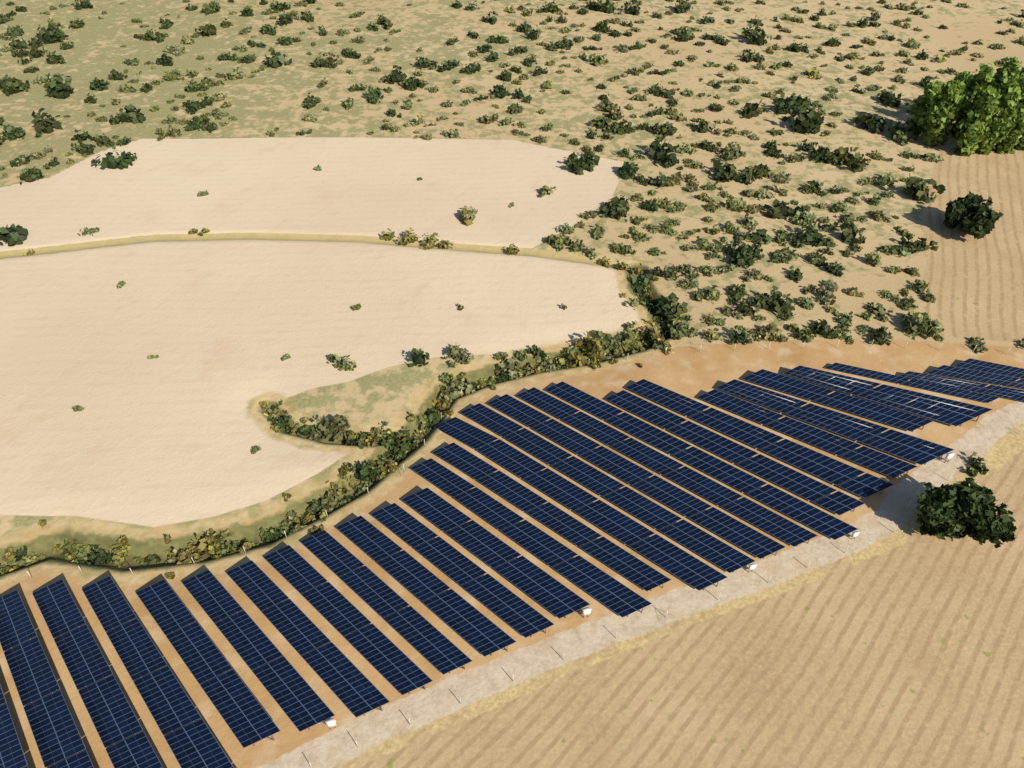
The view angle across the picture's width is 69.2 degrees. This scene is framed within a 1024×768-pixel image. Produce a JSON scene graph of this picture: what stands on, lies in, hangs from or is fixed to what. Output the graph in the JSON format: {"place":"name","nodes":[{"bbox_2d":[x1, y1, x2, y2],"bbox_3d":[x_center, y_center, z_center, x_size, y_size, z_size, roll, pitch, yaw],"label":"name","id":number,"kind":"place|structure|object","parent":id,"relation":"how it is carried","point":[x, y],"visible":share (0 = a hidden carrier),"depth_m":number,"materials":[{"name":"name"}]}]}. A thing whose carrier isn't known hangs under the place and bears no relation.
{"place":"outdoors","nodes":[
{"label":"outdoors","id":0,"kind":"place"},
{"bbox_2d":[0,0,1023,767],"bbox_3d":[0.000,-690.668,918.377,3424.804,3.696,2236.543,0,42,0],"label":"ground","id":1,"kind":"structure","parent":0,"point":[880,644],"depth_m":159.54,"materials":[{"name":"beige soil"}]},
{"bbox_2d":[0,191,1016,579],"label":"bushes","id":2,"kind":"object","parent":1,"relation":"on","point":[960,509],"visible":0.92,"depth_m":132.20,"materials":[{"name":"green plant"}]},
{"bbox_2d":[0,0,1023,476],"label":"scrub vegetation","id":3,"kind":"object","parent":1,"relation":"on","point":[984,108],"visible":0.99,"depth_m":227.37,"materials":[{"name":"green plant"}]},
{"bbox_2d":[12,370,1023,763],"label":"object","id":4,"kind":"object","parent":1,"relation":"on","point":[674,522],"visible":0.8,"depth_m":136.91,"materials":[{"name":"grey metal"}]},
{"bbox_2d":[0,358,1023,767],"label":"solar panels","id":5,"kind":"object","parent":4,"relation":"on","point":[230,696],"visible":1,"depth_m":117.52,"materials":[{"name":"blue glass"}]},
{"bbox_2d":[324,452,954,727],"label":"inverter cabinets","id":6,"kind":"object","parent":4,"relation":"attached to","point":[586,611],"visible":1,"depth_m":109.72,"materials":[{"name":"white metal"}]},
{"bbox_2d":[26,340,1023,767],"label":"fence","id":7,"kind":"object","parent":1,"relation":"on","point":[638,622],"visible":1,"depth_m":121.88,"materials":[{"name":"grey metal"}]},
{"bbox_2d":[0,366,1023,767],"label":"solar table frames","id":8,"kind":"structure","parent":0,"point":[406,606],"depth_m":110.51,"materials":[{"name":"silver metal"}]}
]}

